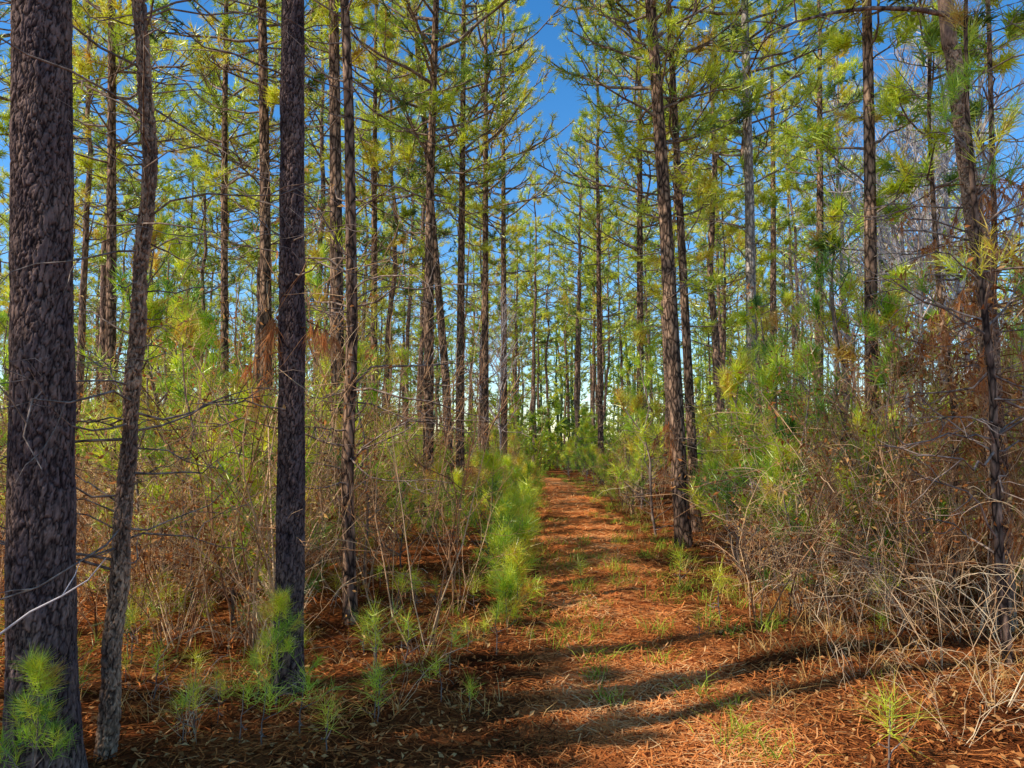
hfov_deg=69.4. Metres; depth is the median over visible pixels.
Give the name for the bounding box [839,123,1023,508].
bare hardwood
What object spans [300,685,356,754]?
pine sapling
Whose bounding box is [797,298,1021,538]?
bare shrub
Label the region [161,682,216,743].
pine sapling
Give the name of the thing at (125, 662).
pine sapling
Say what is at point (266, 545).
pine sapling
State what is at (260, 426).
pine sapling
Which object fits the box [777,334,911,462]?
bare shrub
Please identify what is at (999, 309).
pine tree
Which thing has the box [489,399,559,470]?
bare shrub
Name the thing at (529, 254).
pine tree
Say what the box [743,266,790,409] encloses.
pine tree
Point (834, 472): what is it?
straw weed
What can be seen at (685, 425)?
bare shrub
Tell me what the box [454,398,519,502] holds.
dry leaf shrub
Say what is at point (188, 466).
dry leaf shrub
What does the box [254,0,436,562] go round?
pine tree
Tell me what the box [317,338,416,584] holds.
pine sapling
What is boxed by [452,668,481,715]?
pine sapling
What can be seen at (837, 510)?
dry leaf shrub
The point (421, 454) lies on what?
pine sapling
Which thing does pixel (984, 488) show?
dry leaf shrub
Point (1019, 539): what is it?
dry leaf shrub
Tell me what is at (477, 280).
pine tree
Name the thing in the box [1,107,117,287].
pine tree
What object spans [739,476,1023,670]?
arching bramble
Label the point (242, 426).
pine sapling
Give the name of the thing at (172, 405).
pine sapling
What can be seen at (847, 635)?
arching bramble
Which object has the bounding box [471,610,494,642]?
pine sapling
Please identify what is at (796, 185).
pine tree
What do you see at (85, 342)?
pine tree
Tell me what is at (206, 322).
pine sapling
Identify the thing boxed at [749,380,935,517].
straw weed
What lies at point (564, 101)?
sky
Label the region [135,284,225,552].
pine sapling
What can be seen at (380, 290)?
pine tree
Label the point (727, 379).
pine sapling
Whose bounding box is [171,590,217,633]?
pine sapling
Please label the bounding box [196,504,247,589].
pine sapling
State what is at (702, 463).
straw weed
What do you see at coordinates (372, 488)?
dry leaf shrub
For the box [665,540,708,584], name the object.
pine sapling
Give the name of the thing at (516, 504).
pine sapling
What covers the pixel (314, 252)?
pine sapling
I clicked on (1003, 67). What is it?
pine tree
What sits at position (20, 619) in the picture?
dead branch
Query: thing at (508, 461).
pine sapling
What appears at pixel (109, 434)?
bare shrub
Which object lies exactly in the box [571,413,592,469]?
pine sapling
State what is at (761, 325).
pine sapling
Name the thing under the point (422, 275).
pine tree
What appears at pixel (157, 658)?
pine sapling
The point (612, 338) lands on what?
pine tree
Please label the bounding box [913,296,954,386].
pine tree
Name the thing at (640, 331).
pine sapling
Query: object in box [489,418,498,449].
pine sapling
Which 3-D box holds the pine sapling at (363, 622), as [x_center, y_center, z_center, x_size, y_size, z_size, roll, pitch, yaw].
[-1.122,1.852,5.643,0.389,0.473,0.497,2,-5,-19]
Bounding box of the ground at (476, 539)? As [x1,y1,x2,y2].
[0,441,1023,767]
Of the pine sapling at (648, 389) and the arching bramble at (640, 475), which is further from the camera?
the pine sapling at (648, 389)
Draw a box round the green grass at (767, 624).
[431,471,827,766]
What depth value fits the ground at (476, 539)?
5.27 m
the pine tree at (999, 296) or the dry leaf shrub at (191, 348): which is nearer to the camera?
the dry leaf shrub at (191, 348)
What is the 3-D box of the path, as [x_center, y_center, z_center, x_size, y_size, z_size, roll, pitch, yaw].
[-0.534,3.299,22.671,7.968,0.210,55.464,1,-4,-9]
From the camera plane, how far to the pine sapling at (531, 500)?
10.31 m
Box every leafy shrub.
[581,410,698,521]
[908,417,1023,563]
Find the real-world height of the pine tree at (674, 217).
15.699 m
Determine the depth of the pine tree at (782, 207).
31.81 m
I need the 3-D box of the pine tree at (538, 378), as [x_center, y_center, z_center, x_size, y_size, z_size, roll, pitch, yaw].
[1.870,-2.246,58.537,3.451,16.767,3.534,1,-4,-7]
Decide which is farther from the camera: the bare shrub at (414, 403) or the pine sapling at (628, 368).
the pine sapling at (628, 368)
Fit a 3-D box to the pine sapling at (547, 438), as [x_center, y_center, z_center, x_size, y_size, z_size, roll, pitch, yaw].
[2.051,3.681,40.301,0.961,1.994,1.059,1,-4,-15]
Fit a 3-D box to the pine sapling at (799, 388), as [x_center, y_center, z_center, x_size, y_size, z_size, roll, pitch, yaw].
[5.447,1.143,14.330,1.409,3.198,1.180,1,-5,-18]
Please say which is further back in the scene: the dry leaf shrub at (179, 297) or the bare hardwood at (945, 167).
the bare hardwood at (945, 167)
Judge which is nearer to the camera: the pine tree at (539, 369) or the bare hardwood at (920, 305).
the bare hardwood at (920, 305)
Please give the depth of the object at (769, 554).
6.84 m
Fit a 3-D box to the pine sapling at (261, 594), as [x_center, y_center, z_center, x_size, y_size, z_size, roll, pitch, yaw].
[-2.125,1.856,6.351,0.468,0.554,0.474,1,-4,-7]
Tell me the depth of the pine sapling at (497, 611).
5.48 m
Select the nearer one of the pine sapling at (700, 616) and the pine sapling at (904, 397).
the pine sapling at (700, 616)
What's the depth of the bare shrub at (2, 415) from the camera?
10.64 m
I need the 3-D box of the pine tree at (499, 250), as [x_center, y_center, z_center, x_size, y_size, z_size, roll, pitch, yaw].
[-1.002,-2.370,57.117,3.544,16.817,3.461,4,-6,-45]
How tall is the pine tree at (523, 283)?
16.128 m
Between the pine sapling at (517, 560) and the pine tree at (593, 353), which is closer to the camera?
the pine sapling at (517, 560)
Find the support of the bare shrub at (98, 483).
on the ground at (476, 539)
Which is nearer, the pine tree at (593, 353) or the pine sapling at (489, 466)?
the pine sapling at (489, 466)
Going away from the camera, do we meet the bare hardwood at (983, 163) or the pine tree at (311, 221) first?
the bare hardwood at (983, 163)
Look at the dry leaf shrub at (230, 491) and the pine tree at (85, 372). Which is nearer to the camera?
the dry leaf shrub at (230, 491)
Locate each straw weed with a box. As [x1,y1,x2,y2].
[0,417,158,546]
[76,423,270,640]
[76,458,154,563]
[76,530,110,621]
[77,428,180,574]
[77,463,144,545]
[91,424,328,637]
[120,365,386,596]
[140,420,395,665]
[250,452,357,575]
[369,491,432,549]
[593,471,646,511]
[641,429,733,514]
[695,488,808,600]
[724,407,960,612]
[734,388,929,557]
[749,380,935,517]
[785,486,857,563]
[818,433,856,547]
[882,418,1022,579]
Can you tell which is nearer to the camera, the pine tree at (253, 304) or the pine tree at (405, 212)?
the pine tree at (405, 212)
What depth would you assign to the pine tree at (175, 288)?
41.85 m
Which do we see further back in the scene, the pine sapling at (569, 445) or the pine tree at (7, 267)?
the pine tree at (7, 267)
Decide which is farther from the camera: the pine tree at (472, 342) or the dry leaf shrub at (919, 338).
the pine tree at (472, 342)
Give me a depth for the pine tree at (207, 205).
23.90 m
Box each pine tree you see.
[0,0,87,767]
[0,0,119,390]
[0,0,168,512]
[0,0,345,760]
[0,89,99,404]
[0,103,9,482]
[0,167,9,338]
[0,193,9,462]
[0,219,8,377]
[0,240,8,364]
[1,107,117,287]
[72,0,189,408]
[72,0,239,513]
[73,173,121,321]
[73,222,127,451]
[74,0,194,398]
[74,216,131,466]
[74,283,95,455]
[76,266,124,400]
[87,153,165,443]
[90,27,216,399]
[105,0,404,699]
[116,232,162,339]
[133,0,340,549]
[138,0,528,624]
[147,128,228,360]
[152,43,259,440]
[152,183,210,369]
[154,0,314,441]
[156,0,329,437]
[157,253,194,361]
[161,217,216,347]
[180,73,278,477]
[189,187,236,393]
[197,0,327,330]
[204,273,233,386]
[214,251,256,402]
[229,235,256,370]
[232,190,278,379]
[236,216,278,390]
[240,231,314,384]
[253,1,385,471]
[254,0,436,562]
[271,155,329,365]
[275,98,369,425]
[304,0,457,510]
[304,0,540,516]
[304,249,314,398]
[304,282,314,388]
[306,184,345,376]
[308,262,361,359]
[321,0,521,531]
[321,244,369,346]
[322,0,425,495]
[326,100,391,405]
[343,103,415,451]
[344,253,385,404]
[344,277,379,433]
[363,89,456,467]
[365,207,419,415]
[365,224,418,406]
[377,70,468,445]
[378,193,421,428]
[384,173,451,450]
[390,193,453,455]
[392,0,535,504]
[410,252,449,412]
[418,279,452,442]
[434,0,577,498]
[443,0,564,455]
[443,198,489,464]
[443,223,500,449]
[445,182,522,467]
[453,254,510,411]
[479,215,531,407]
[489,205,541,457]
[489,248,518,413]
[492,273,529,426]
[495,212,558,429]
[506,247,541,456]
[507,173,575,468]
[514,250,549,428]
[515,215,574,460]
[515,253,557,432]
[521,0,647,483]
[534,119,625,468]
[538,212,595,442]
[539,0,765,547]
[542,280,596,459]
[544,171,618,425]
[552,157,631,467]
[553,0,723,500]
[558,180,653,419]
[562,276,614,410]
[570,203,636,432]
[570,246,616,430]
[571,224,619,422]
[579,0,757,531]
[588,210,636,460]
[612,95,703,475]
[614,199,661,467]
[614,205,678,408]
[621,66,726,484]
[624,0,799,490]
[624,266,662,396]
[625,185,699,444]
[630,0,852,529]
[650,287,683,388]
[675,0,831,514]
[678,217,743,457]
[687,96,760,470]
[687,180,745,463]
[688,222,742,384]
[689,263,728,442]
[690,142,769,404]
[693,0,858,422]
[699,235,745,417]
[719,231,758,455]
[724,0,1023,631]
[727,239,791,366]
[729,198,785,421]
[738,214,814,414]
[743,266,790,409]
[744,120,825,403]
[757,103,838,405]
[760,0,895,504]
[763,254,804,420]
[767,0,982,584]
[776,221,825,374]
[782,34,891,481]
[786,203,838,404]
[793,25,894,426]
[814,219,863,388]
[834,213,891,402]
[843,0,1023,588]
[850,237,905,414]
[852,155,914,455]
[857,0,1023,601]
[859,171,929,432]
[861,0,1023,666]
[874,0,1013,384]
[902,177,975,408]
[904,135,1019,379]
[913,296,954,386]
[946,186,1007,351]
[947,194,1002,387]
[997,220,1023,359]
[997,254,1022,376]
[997,276,1022,405]
[998,194,1023,383]
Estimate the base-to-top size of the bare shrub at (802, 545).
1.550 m
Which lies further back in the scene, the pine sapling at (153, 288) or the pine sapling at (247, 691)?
the pine sapling at (153, 288)
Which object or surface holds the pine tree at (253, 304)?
on the ground at (476, 539)
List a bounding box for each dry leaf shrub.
[0,267,231,558]
[0,386,103,569]
[0,451,318,652]
[0,492,218,641]
[75,269,377,654]
[75,271,393,602]
[76,282,274,616]
[76,361,188,470]
[76,481,342,646]
[81,346,338,593]
[138,164,452,629]
[174,388,340,598]
[198,313,456,577]
[259,402,438,599]
[265,358,394,548]
[306,312,457,545]
[311,386,389,535]
[354,406,453,526]
[362,396,500,524]
[382,363,509,520]
[414,390,509,494]
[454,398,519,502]
[590,431,658,504]
[647,415,670,489]
[651,453,786,570]
[653,164,1023,638]
[682,488,731,549]
[690,466,1006,635]
[717,255,1023,635]
[732,311,951,589]
[736,409,988,625]
[740,282,1023,639]
[744,281,1023,606]
[755,401,981,583]
[783,409,911,540]
[788,346,916,443]
[833,365,974,529]
[869,136,1023,606]
[893,288,1023,555]
[902,291,1023,491]
[937,405,1019,505]
[938,398,1023,556]
[965,412,1023,577]
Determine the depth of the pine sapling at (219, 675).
4.59 m
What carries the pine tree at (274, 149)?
on the ground at (476, 539)
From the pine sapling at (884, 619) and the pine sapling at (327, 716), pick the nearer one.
the pine sapling at (327, 716)
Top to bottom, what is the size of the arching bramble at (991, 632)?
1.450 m
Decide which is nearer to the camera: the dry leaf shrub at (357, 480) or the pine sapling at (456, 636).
the pine sapling at (456, 636)
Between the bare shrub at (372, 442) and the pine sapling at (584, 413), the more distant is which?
the pine sapling at (584, 413)
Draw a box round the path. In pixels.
[454,467,818,767]
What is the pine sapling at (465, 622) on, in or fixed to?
on the ground at (476, 539)
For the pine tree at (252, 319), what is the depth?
41.27 m
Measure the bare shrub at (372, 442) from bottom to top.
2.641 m
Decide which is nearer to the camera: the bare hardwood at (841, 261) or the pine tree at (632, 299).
the bare hardwood at (841, 261)
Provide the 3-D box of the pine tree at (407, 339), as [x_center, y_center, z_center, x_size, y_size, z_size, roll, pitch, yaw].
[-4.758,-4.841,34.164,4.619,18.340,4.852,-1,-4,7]
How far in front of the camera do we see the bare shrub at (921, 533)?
6.05 m
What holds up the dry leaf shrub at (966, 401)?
on the ground at (476, 539)
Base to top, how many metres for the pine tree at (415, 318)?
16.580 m
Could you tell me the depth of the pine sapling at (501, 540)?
7.29 m
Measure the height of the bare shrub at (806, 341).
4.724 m
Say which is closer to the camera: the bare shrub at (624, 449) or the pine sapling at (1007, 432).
the pine sapling at (1007, 432)
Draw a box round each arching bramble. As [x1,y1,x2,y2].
[0,468,230,636]
[2,452,200,568]
[76,425,229,548]
[77,447,380,632]
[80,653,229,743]
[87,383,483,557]
[141,533,425,692]
[245,511,389,588]
[284,581,474,703]
[577,403,886,542]
[581,441,718,512]
[590,366,924,608]
[612,453,672,507]
[620,451,733,499]
[677,339,1023,626]
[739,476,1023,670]
[743,412,1023,629]
[753,486,1023,713]
[777,433,1017,560]
[797,536,1022,691]
[816,533,1023,659]
[878,638,1023,747]
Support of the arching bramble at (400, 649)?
on the ground at (476, 539)
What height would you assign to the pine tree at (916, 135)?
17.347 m
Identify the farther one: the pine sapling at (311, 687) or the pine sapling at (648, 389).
the pine sapling at (648, 389)
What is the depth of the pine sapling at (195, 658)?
4.88 m
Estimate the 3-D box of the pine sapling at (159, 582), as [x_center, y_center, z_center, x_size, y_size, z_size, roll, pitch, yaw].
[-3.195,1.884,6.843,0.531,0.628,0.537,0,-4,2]
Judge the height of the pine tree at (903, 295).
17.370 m
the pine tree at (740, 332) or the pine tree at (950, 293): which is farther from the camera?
the pine tree at (740, 332)
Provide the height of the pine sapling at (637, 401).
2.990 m
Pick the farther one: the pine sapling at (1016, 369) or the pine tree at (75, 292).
the pine tree at (75, 292)
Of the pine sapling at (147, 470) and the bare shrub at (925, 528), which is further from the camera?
the pine sapling at (147, 470)
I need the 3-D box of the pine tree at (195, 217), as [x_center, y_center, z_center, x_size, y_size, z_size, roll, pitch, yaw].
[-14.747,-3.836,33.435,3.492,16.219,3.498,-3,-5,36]
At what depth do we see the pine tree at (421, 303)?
40.81 m
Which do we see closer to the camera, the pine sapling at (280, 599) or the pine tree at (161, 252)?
the pine sapling at (280, 599)
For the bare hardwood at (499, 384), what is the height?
6.917 m
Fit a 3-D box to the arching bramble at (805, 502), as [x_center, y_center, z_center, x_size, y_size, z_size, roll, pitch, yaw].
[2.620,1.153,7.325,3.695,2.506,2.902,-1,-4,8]
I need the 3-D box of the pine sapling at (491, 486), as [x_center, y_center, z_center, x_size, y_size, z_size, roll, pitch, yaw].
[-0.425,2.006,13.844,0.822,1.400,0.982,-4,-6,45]
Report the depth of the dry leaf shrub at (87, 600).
5.77 m
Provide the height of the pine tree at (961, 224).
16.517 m
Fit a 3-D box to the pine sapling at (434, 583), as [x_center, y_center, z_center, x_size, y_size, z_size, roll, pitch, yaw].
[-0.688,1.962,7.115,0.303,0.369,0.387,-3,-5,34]
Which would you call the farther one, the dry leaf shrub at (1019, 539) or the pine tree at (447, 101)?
the pine tree at (447, 101)
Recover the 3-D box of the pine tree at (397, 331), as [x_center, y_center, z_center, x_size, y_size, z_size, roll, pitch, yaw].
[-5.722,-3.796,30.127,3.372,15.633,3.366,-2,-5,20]
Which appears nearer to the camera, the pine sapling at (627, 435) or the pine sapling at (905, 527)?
the pine sapling at (905, 527)
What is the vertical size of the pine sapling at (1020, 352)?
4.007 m
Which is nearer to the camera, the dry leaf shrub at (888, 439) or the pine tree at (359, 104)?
the dry leaf shrub at (888, 439)
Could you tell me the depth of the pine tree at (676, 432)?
11.47 m
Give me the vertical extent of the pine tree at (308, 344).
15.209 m
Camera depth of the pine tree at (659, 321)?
45.58 m
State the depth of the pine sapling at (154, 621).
5.83 m
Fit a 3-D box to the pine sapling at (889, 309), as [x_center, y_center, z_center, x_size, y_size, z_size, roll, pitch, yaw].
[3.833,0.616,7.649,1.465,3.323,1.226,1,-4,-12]
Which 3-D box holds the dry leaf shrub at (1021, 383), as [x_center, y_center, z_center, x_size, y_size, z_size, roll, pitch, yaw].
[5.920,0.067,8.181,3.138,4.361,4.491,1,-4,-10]
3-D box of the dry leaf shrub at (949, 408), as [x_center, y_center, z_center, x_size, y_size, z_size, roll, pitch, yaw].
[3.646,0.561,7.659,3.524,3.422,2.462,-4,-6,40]
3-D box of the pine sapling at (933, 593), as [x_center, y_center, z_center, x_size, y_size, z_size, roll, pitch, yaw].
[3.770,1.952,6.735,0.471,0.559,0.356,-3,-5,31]
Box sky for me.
[0,0,1023,439]
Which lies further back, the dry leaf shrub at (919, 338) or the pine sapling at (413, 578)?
the dry leaf shrub at (919, 338)
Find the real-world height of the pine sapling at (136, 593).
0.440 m
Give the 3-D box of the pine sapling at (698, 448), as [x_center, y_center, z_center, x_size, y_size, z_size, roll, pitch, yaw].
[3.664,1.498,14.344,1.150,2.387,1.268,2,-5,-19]
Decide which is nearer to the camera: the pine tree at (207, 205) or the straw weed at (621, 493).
the straw weed at (621, 493)
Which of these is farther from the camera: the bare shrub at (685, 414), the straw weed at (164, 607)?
the bare shrub at (685, 414)
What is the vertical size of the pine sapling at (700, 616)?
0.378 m
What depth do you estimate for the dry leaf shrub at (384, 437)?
10.89 m
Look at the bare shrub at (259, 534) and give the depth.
5.54 m
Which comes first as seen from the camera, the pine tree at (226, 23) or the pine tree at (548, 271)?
the pine tree at (226, 23)
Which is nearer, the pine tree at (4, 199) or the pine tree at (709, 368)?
the pine tree at (4, 199)
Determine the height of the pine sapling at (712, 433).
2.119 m
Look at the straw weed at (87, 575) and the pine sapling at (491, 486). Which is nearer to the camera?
the straw weed at (87, 575)
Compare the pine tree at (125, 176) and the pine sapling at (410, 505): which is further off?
the pine tree at (125, 176)
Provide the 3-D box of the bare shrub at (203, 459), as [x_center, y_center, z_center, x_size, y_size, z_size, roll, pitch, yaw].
[-2.255,0.704,6.056,2.070,2.793,2.887,-1,-4,11]
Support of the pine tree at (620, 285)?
on the ground at (476, 539)
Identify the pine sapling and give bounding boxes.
[0,274,9,531]
[0,297,8,432]
[0,308,8,489]
[0,312,88,559]
[0,446,6,560]
[0,643,86,767]
[75,207,229,591]
[75,406,157,518]
[76,505,137,603]
[77,228,224,535]
[77,593,160,657]
[77,622,101,677]
[78,297,205,605]
[78,647,100,692]
[79,401,99,463]
[80,398,103,476]
[82,280,194,517]
[102,395,143,496]
[103,590,170,666]
[113,371,200,486]
[114,398,208,568]
[121,647,137,681]
[129,584,149,614]
[130,583,159,608]
[130,631,206,701]
[131,575,197,641]
[132,304,243,610]
[132,567,177,616]
[133,416,188,523]
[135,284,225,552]
[137,307,268,577]
[138,303,203,435]
[139,598,169,639]
[140,662,228,744]
[155,581,184,615]
[158,349,277,623]
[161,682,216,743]
[168,323,227,529]
[169,637,217,685]
[170,317,251,489]
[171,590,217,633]
[185,657,232,703]
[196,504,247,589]
[199,520,244,588]
[200,380,277,584]
[208,674,251,722]
[210,428,270,564]
[211,383,258,453]
[222,641,266,698]
[225,590,272,649]
[226,666,292,742]
[229,430,338,615]
[239,210,403,562]
[241,583,327,707]
[246,477,312,590]
[246,667,317,748]
[249,412,364,569]
[250,579,270,609]
[257,592,270,629]
[273,240,379,528]
[284,652,352,736]
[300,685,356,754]
[304,621,325,646]
[304,632,322,665]
[305,314,398,520]
[309,383,330,505]
[310,353,360,513]
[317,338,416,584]
[318,348,396,525]
[320,490,375,562]
[323,567,341,606]
[339,661,397,729]
[343,606,388,655]
[348,588,410,666]
[354,396,385,515]
[354,433,389,519]
[354,651,410,721]
[356,343,439,524]
[356,437,445,566]
[358,612,396,682]
[374,560,394,586]
[377,425,420,512]
[380,431,445,527]
[382,569,407,607]
[383,605,448,662]
[386,565,429,614]
[390,576,423,606]
[394,425,438,513]
[397,566,423,612]
[398,567,425,601]
[404,651,447,701]
[406,458,469,550]
[425,573,453,604]
[431,467,476,544]
[434,444,461,521]
[445,570,482,610]
[445,621,485,673]
[451,442,522,568]
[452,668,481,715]
[453,433,471,469]
[453,613,473,648]
[466,447,494,515]
[467,466,506,521]
[471,492,540,571]
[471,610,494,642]
[475,486,533,559]
[477,503,551,589]
[477,588,531,654]
[480,517,524,593]
[487,562,532,622]
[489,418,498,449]
[490,532,548,613]
[491,453,518,498]
[498,430,542,475]
[498,478,541,534]
[499,461,536,518]
[507,453,539,494]
[507,502,546,561]
[514,456,550,510]
[517,461,541,500]
[517,475,545,528]
[518,486,544,547]
[519,429,533,459]
[533,448,547,468]
[544,436,554,462]
[549,429,563,465]
[550,444,562,469]
[553,437,577,473]
[559,442,572,470]
[559,447,575,474]
[570,424,582,474]
[570,553,590,583]
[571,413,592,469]
[572,411,595,474]
[574,408,586,471]
[576,443,604,485]
[578,418,605,474]
[578,426,596,470]
[578,446,595,479]
[585,406,592,434]
[589,421,606,468]
[591,453,603,480]
[593,452,610,485]
[598,469,615,502]
[601,450,620,488]
[606,358,658,498]
[607,318,691,535]
[608,443,626,485]
[611,451,648,510]
[611,464,634,506]
[615,429,639,496]
[617,384,670,509]
[618,361,661,489]
[629,450,654,500]
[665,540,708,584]
[668,376,717,469]
[677,338,786,576]
[684,412,718,491]
[688,604,721,637]
[690,382,777,565]
[698,328,817,591]
[698,549,741,620]
[703,426,733,502]
[715,292,811,536]
[723,292,806,486]
[730,435,747,496]
[742,286,831,543]
[742,339,878,597]
[744,432,836,605]
[745,426,807,553]
[766,191,928,576]
[766,390,836,551]
[766,556,801,603]
[783,367,819,492]
[821,564,850,602]
[828,564,846,600]
[829,400,928,611]
[834,288,963,601]
[834,672,953,767]
[848,577,888,612]
[854,602,894,639]
[874,567,911,604]
[879,345,934,522]
[884,441,939,561]
[888,425,971,567]
[888,484,921,556]
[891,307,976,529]
[899,579,952,618]
[908,378,973,505]
[928,387,1011,541]
[938,354,1023,507]
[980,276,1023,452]
[1001,344,1022,451]
[1006,331,1023,436]
[1014,515,1022,577]
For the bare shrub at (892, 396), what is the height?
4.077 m
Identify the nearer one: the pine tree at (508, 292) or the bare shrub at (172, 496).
the bare shrub at (172, 496)
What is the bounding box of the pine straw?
[0,483,1023,767]
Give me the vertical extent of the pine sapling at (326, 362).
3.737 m
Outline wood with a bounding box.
[0,285,1022,471]
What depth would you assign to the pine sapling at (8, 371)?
14.65 m
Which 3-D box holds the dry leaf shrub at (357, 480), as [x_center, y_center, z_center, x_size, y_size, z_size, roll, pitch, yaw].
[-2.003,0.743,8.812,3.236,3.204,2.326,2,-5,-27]
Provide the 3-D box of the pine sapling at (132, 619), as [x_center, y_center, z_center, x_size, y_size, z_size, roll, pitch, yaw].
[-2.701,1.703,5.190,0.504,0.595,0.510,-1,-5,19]
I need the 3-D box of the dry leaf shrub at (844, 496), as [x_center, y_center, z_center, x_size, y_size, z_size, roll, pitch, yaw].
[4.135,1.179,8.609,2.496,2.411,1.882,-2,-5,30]
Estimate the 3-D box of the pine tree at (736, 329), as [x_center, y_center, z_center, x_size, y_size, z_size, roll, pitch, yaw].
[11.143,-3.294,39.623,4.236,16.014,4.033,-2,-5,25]
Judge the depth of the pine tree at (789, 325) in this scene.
54.32 m
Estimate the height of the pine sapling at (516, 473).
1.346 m
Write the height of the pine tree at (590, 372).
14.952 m
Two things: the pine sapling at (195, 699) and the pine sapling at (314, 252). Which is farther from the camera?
the pine sapling at (314, 252)
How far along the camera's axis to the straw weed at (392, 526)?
10.61 m
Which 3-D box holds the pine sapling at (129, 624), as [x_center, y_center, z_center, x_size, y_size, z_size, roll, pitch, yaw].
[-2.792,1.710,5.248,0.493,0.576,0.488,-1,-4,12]
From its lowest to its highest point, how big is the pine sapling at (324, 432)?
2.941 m
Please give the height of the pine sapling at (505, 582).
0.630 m
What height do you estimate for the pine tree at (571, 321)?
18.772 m
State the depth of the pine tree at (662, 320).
32.43 m
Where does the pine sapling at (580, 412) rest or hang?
on the ground at (476, 539)
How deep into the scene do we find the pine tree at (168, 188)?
27.70 m
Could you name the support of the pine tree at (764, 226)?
on the ground at (476, 539)
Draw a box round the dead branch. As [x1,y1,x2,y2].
[0,558,105,634]
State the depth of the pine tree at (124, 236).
40.94 m
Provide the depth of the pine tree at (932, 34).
8.28 m
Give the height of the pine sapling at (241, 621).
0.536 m
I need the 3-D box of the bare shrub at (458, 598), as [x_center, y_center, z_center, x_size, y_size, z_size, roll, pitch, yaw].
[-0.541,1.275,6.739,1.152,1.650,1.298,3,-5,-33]
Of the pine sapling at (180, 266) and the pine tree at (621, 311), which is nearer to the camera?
the pine sapling at (180, 266)
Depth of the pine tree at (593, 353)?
43.09 m
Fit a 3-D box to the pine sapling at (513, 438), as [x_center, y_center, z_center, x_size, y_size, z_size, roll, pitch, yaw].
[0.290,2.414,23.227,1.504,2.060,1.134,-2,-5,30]
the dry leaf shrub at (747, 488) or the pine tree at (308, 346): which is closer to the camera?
the dry leaf shrub at (747, 488)
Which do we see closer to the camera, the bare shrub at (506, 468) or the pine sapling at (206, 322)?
the pine sapling at (206, 322)
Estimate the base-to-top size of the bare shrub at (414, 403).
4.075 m
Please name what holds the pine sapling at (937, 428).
on the ground at (476, 539)
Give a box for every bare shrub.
[0,336,193,574]
[0,374,101,625]
[0,396,7,451]
[0,489,110,659]
[1,368,92,535]
[1,379,182,569]
[2,355,207,581]
[3,441,271,577]
[75,133,484,652]
[75,290,154,514]
[75,310,411,648]
[76,321,384,646]
[78,442,140,520]
[81,369,223,516]
[103,345,273,555]
[110,331,393,594]
[132,454,360,610]
[173,284,461,558]
[180,161,516,596]
[183,175,673,654]
[239,248,533,615]
[305,484,433,574]
[354,377,416,536]
[355,298,493,529]
[356,489,467,576]
[372,449,531,614]
[440,388,530,484]
[444,442,548,504]
[450,371,562,493]
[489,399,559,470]
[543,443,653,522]
[580,392,704,507]
[605,343,739,495]
[647,374,707,474]
[682,299,1023,619]
[686,342,958,601]
[692,96,1023,617]
[701,452,1018,630]
[706,390,836,538]
[707,221,1022,600]
[711,455,1011,639]
[722,190,1006,550]
[725,486,811,563]
[748,258,984,547]
[772,260,1023,642]
[772,282,1016,631]
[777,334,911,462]
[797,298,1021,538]
[815,306,971,442]
[817,366,900,455]
[839,358,983,578]
[887,216,1023,574]
[895,292,1023,569]
[914,272,1022,502]
[931,472,979,558]
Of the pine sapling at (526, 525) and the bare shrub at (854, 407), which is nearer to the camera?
the pine sapling at (526, 525)
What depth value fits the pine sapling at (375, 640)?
4.88 m
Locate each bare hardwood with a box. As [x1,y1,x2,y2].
[465,279,528,454]
[755,76,942,439]
[779,51,984,408]
[796,30,955,472]
[822,0,1023,524]
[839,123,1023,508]
[846,15,1008,380]
[857,1,1023,359]
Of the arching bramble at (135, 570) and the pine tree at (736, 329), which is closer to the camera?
the arching bramble at (135, 570)
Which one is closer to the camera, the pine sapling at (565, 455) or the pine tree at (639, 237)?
the pine tree at (639, 237)
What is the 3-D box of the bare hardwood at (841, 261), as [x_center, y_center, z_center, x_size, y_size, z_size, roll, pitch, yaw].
[10.466,-3.330,23.560,5.432,13.468,4.033,0,-4,-5]
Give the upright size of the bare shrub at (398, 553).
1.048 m
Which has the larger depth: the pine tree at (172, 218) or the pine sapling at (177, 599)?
the pine tree at (172, 218)
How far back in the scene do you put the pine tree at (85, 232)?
16.86 m
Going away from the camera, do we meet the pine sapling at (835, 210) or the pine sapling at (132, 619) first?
the pine sapling at (132, 619)
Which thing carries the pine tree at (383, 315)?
on the ground at (476, 539)
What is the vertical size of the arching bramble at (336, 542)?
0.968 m
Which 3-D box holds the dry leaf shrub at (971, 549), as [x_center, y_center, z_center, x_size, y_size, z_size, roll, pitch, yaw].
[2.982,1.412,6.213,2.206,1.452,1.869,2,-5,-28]
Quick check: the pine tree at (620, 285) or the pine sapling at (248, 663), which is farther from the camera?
the pine tree at (620, 285)
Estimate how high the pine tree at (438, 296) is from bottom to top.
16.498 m
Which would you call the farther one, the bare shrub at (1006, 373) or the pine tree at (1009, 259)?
the pine tree at (1009, 259)
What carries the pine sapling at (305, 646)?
on the ground at (476, 539)
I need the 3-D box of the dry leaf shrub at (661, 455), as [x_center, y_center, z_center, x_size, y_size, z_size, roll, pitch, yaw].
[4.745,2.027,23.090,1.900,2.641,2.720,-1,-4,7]
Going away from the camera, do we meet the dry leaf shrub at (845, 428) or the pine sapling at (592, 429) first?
the dry leaf shrub at (845, 428)

